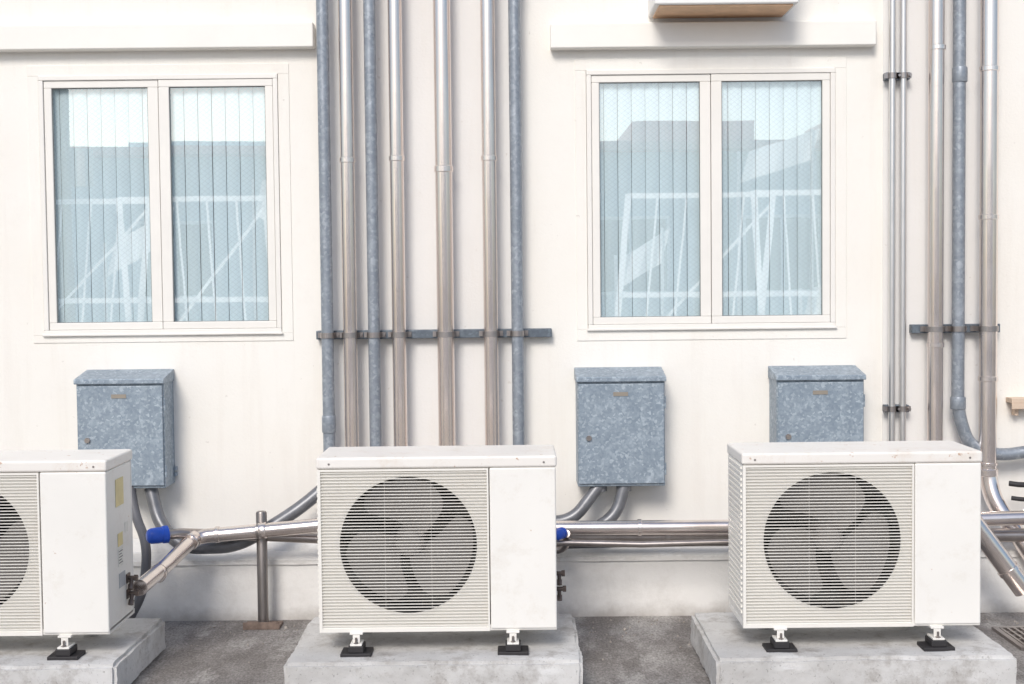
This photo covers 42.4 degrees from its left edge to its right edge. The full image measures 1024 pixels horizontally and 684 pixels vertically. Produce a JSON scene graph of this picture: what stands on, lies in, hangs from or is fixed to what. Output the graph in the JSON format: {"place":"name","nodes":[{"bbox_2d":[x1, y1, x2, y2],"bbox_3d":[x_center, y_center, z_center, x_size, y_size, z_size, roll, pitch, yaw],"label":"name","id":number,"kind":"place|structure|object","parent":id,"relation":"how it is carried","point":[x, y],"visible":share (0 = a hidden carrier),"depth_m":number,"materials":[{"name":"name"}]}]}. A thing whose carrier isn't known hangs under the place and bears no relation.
{"place":"outdoors","nodes":[
{"label":"outdoors","id":0,"kind":"place"},
{"bbox_2d":[131,612,1023,683],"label":"ground","id":1,"kind":"structure","parent":0,"point":[659,656],"depth_m":4.92,"materials":[{"name":"grey concrete"}]},
{"bbox_2d":[0,618,164,683],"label":"concrete pad","id":2,"kind":"object","parent":1,"relation":"on","point":[128,650],"visible":0.8,"depth_m":4.51,"materials":[{"name":"grey concrete"}]},
{"bbox_2d":[0,449,139,660],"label":"air conditioner","id":3,"kind":"object","parent":2,"relation":"on","point":[66,551],"visible":1,"depth_m":4.44,"materials":[{"name":"white metal"}]},
{"bbox_2d":[243,511,282,629],"bbox_3d":[-1.003,0.913,5.289,0.145,0.467,0.118,-1,2,0],"label":"pipe post","id":4,"kind":"object","parent":1,"relation":"on","point":[263,622],"visible":0.94,"depth_m":5.28,"materials":[{"name":"metal"}]},
{"bbox_2d":[146,525,317,543],"bbox_3d":[-1.094,0.765,5.273,0.711,0.106,0.145,-1,3,-15],"label":"conduit pipe","id":5,"kind":"object","parent":4,"relation":"attached to","point":[161,534],"visible":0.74,"depth_m":5.18,"materials":[{"name":"metal"}]},
{"bbox_2d":[132,509,1023,595],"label":"refrigerant pipe","id":6,"kind":"object","parent":4,"relation":"attached to","point":[165,565],"visible":0.49,"depth_m":5.23,"materials":[{"name":"silver metal"}]},
{"bbox_2d":[556,527,571,553],"bbox_3d":[0.189,0.793,5.236,0.098,0.138,0.215,-1,2,-12],"label":"conduit pipe","id":7,"kind":"object","parent":6,"relation":"attached to","point":[562,533],"visible":0.7,"depth_m":5.18,"materials":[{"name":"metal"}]},
{"bbox_2d":[981,517,1023,596],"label":"drain pipe","id":8,"kind":"object","parent":6,"relation":"attached to","point":[1006,566],"visible":0.87,"depth_m":5.11,"materials":[{"name":"silver metal"}]},
{"bbox_2d":[284,614,583,683],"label":"concrete pad","id":9,"kind":"object","parent":1,"relation":"on","point":[471,657],"visible":0.74,"depth_m":4.38,"materials":[{"name":"grey concrete"}]},
{"bbox_2d":[316,445,565,657],"bbox_3d":[-0.233,0.712,4.572,0.845,0.669,0.345,-1,2,0],"label":"air conditioner","id":10,"kind":"object","parent":9,"relation":"on","point":[432,538],"visible":1,"depth_m":4.44,"materials":[{"name":"white metal"}]},
{"bbox_2d":[0,0,1023,620],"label":"building","id":11,"kind":"structure","parent":1,"relation":"on","point":[706,206],"depth_m":5.49,"materials":[{"name":"paint"}]},
{"bbox_2d":[73,369,177,487],"bbox_3d":[-1.586,0.368,5.432,0.372,0.501,0.175,-1,2,0],"label":"junction box","id":12,"kind":"object","parent":11,"relation":"attached to","point":[132,410],"visible":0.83,"depth_m":5.36,"materials":[{"name":"metal"}]},
{"bbox_2d":[77,385,166,485],"bbox_3d":[-1.584,0.382,5.359,0.358,0.408,0.022,-1,2,-2],"label":"door","id":13,"kind":"structure","parent":12,"relation":"in","point":[108,417],"depth_m":5.35,"materials":[{"name":"metal"}]},
{"bbox_2d":[129,486,150,617],"bbox_3d":[-1.495,0.848,5.276,0.114,0.530,0.299,-1,2,-10],"label":"cable","id":14,"kind":"object","parent":12,"relation":"attached to","point":[139,525],"visible":0.66,"depth_m":5.23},
{"bbox_2d":[144,486,316,553],"bbox_3d":[-1.107,0.693,5.383,0.806,0.325,0.153,-1,2,0],"label":"conduit pipe","id":15,"kind":"object","parent":12,"relation":"attached to","point":[305,503],"visible":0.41,"depth_m":5.36,"materials":[{"name":"silver metal"}]},
{"bbox_2d":[38,73,282,336],"bbox_3d":[-1.459,-0.567,5.506,1.001,1.077,0.088,-1,2,0],"label":"window","id":16,"kind":"structure","parent":11,"relation":"in","point":[167,308],"depth_m":5.50,"materials":[{"name":"paint"}]},
{"bbox_2d":[316,0,335,451],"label":"conduit pipe","id":17,"kind":"object","parent":11,"relation":"attached to","point":[325,219],"visible":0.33,"depth_m":5.38,"materials":[{"name":"metal"}]},
{"bbox_2d":[338,0,358,446],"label":"refrigerant pipe","id":18,"kind":"object","parent":11,"relation":"attached to","point":[347,170],"visible":0.88,"depth_m":5.38,"materials":[{"name":"silver metal"}]},
{"bbox_2d":[387,0,407,445],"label":"refrigerant pipe","id":19,"kind":"object","parent":11,"relation":"attached to","point":[396,158],"visible":0.88,"depth_m":5.38,"materials":[{"name":"silver metal"}]},
{"bbox_2d":[316,328,551,339],"bbox_3d":[-0.323,-0.032,5.442,0.975,0.036,0.127,-1,2,0],"label":"strut channel","id":20,"kind":"object","parent":11,"relation":"attached to","point":[456,333],"visible":1,"depth_m":5.46,"materials":[{"name":"metal"}]},
{"bbox_2d":[363,0,381,446],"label":"conduit pipe","id":21,"kind":"object","parent":20,"relation":"attached to","point":[369,30],"depth_m":5.38,"materials":[{"name":"metal"}]},
{"bbox_2d":[508,0,524,444],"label":"conduit pipe","id":22,"kind":"object","parent":20,"relation":"attached to","point":[514,42],"depth_m":5.38,"materials":[{"name":"metal"}]},
{"bbox_2d":[433,0,455,445],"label":"refrigerant pipe","id":23,"kind":"object","parent":11,"relation":"attached to","point":[443,168],"visible":0.88,"depth_m":5.37,"materials":[{"name":"silver metal"}]},
{"bbox_2d":[480,0,498,444],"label":"refrigerant pipe","id":24,"kind":"object","parent":11,"relation":"attached to","point":[489,189],"visible":0.86,"depth_m":5.38,"materials":[{"name":"silver metal"}]},
{"bbox_2d":[574,367,665,491],"bbox_3d":[0.448,0.359,5.433,0.372,0.501,0.175,-1,2,0],"label":"junction box","id":25,"kind":"object","parent":11,"relation":"attached to","point":[620,426],"visible":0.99,"depth_m":5.36,"materials":[{"name":"metal"}]},
{"bbox_2d":[556,486,604,520],"bbox_3d":[0.206,0.663,5.404,0.353,0.190,0.092,-1,2,0],"label":"conduit pipe","id":26,"kind":"object","parent":25,"relation":"attached to","point":[579,510],"visible":0.36,"depth_m":5.38,"materials":[{"name":"silver metal"}]},
{"bbox_2d":[596,486,629,520],"bbox_3d":[0.262,0.696,5.378,0.455,0.238,0.076,-1,2,-7],"label":"conduit pipe","id":27,"kind":"object","parent":25,"relation":"attached to","point":[615,511],"visible":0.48,"depth_m":5.38,"materials":[{"name":"silver metal"}]},
{"bbox_2d":[578,383,665,483],"bbox_3d":[0.450,0.372,5.360,0.358,0.408,0.022,-1,2,-2],"label":"door","id":28,"kind":"structure","parent":25,"relation":"in","point":[621,426],"depth_m":5.36,"materials":[{"name":"metal"}]},
{"bbox_2d":[556,539,728,547],"bbox_3d":[0.543,0.791,5.198,0.831,0.038,0.026,-1,2,0],"label":"conduit pipe","id":29,"kind":"object","parent":11,"relation":"attached to","point":[647,544],"visible":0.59,"depth_m":5.19,"materials":[{"name":"metal"}]},
{"bbox_2d":[568,545,727,548],"bbox_3d":[0.544,0.824,5.366,0.831,0.032,0.033,-1,2,0],"label":"conduit pipe","id":30,"kind":"object","parent":11,"relation":"attached to","point":[573,547],"visible":0.09,"depth_m":5.36,"materials":[{"name":"silver metal"}]},
{"bbox_2d":[586,68,836,330],"bbox_3d":[0.834,-0.591,5.506,1.056,1.077,0.088,-1,2,0],"label":"window","id":31,"kind":"structure","parent":11,"relation":"in","point":[802,100],"depth_m":5.50,"materials":[{"name":"paint"}]},
{"bbox_2d":[571,528,1023,541],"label":"refrigerant pipe","id":32,"kind":"object","parent":11,"relation":"attached to","point":[1009,534],"visible":0.11,"depth_m":5.31,"materials":[{"name":"metal"}]},
{"bbox_2d":[768,365,865,441],"bbox_3d":[1.257,0.352,5.433,0.372,0.501,0.175,-1,2,0],"label":"junction box","id":33,"kind":"object","parent":11,"relation":"attached to","point":[819,403],"visible":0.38,"depth_m":5.35,"materials":[{"name":"metal"}]},
{"bbox_2d":[778,382,864,441],"bbox_3d":[1.259,0.366,5.360,0.358,0.408,0.022,-1,2,-2],"label":"door","id":34,"kind":"structure","parent":33,"relation":"in","point":[807,411],"depth_m":5.35,"materials":[{"name":"metal"}]},
{"bbox_2d":[888,0,895,440],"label":"thin conduit","id":35,"kind":"object","parent":11,"relation":"attached to","point":[892,198],"depth_m":5.42,"materials":[{"name":"grey metal"}]},
{"bbox_2d":[882,404,910,411],"bbox_3d":[1.595,0.276,5.484,0.112,0.030,0.070,-1,2,0],"label":"strut channel","id":36,"kind":"object","parent":11,"relation":"attached to","point":[895,408],"visible":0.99,"depth_m":5.46,"materials":[{"name":"metal"}]},
{"bbox_2d":[883,72,911,80],"bbox_3d":[1.581,-1.093,5.426,0.112,0.030,0.070,-1,2,0],"label":"strut channel","id":37,"kind":"object","parent":11,"relation":"attached to","point":[896,75],"visible":0.96,"depth_m":5.40,"materials":[{"name":"metal"}]},
{"bbox_2d":[899,0,906,440],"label":"thin conduit","id":38,"kind":"object","parent":11,"relation":"attached to","point":[902,250],"depth_m":5.42,"materials":[{"name":"grey metal"}]},
{"bbox_2d":[926,0,945,440],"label":"refrigerant pipe","id":39,"kind":"object","parent":11,"relation":"attached to","point":[936,61],"visible":0.92,"depth_m":5.38,"materials":[{"name":"silver metal"}]},
{"bbox_2d":[909,324,999,332],"bbox_3d":[1.837,-0.055,5.434,0.365,0.036,0.143,-1,2,0],"label":"strut channel","id":40,"kind":"object","parent":11,"relation":"attached to","point":[945,328],"visible":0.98,"depth_m":5.43,"materials":[{"name":"metal"}]},
{"bbox_2d":[950,0,1023,459],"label":"conduit pipe","id":41,"kind":"object","parent":40,"relation":"attached to","point":[959,81],"visible":0.85,"depth_m":5.38,"materials":[{"name":"metal"}]},
{"bbox_2d":[978,0,1023,559],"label":"refrigerant pipe","id":42,"kind":"object","parent":11,"relation":"attached to","point":[989,70],"visible":0.85,"depth_m":5.36,"materials":[{"name":"silver metal"}]},
{"bbox_2d":[1006,397,1023,415],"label":"wall bracket","id":43,"kind":"object","parent":11,"relation":"attached to","point":[1017,403],"depth_m":5.45,"materials":[{"name":"beige paint"}]},
{"bbox_2d":[1009,481,1023,486],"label":"cable","id":44,"kind":"object","parent":11,"relation":"attached to","point":[1015,484],"visible":1,"depth_m":5.37,"materials":[{"name":"black rubber"}]},
{"bbox_2d":[1011,496,1023,501],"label":"cable","id":45,"kind":"object","parent":11,"relation":"attached to","point":[1015,498],"visible":1,"depth_m":5.37,"materials":[{"name":"black rubber"}]},
{"bbox_2d":[173,615,1023,663],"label":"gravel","id":46,"kind":"structure","parent":1,"relation":"on","point":[624,628],"depth_m":5.22,"materials":[{"name":"grey gravel"}]},
{"bbox_2d":[691,612,1015,683],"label":"concrete pad","id":47,"kind":"object","parent":1,"relation":"on","point":[728,648],"visible":0.77,"depth_m":4.37,"materials":[{"name":"grey concrete"}]},
{"bbox_2d":[727,440,981,652],"bbox_3d":[1.194,0.697,4.572,0.845,0.669,0.345,-1,2,0],"label":"air conditioner","id":48,"kind":"object","parent":47,"relation":"on","point":[860,534],"visible":1,"depth_m":4.44,"materials":[{"name":"white metal"}]},
{"bbox_2d":[991,626,1023,650],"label":"drain grate","id":49,"kind":"object","parent":1,"relation":"on","point":[1004,632],"visible":1,"depth_m":5.05,"materials":[{"name":"metal"}]}
]}

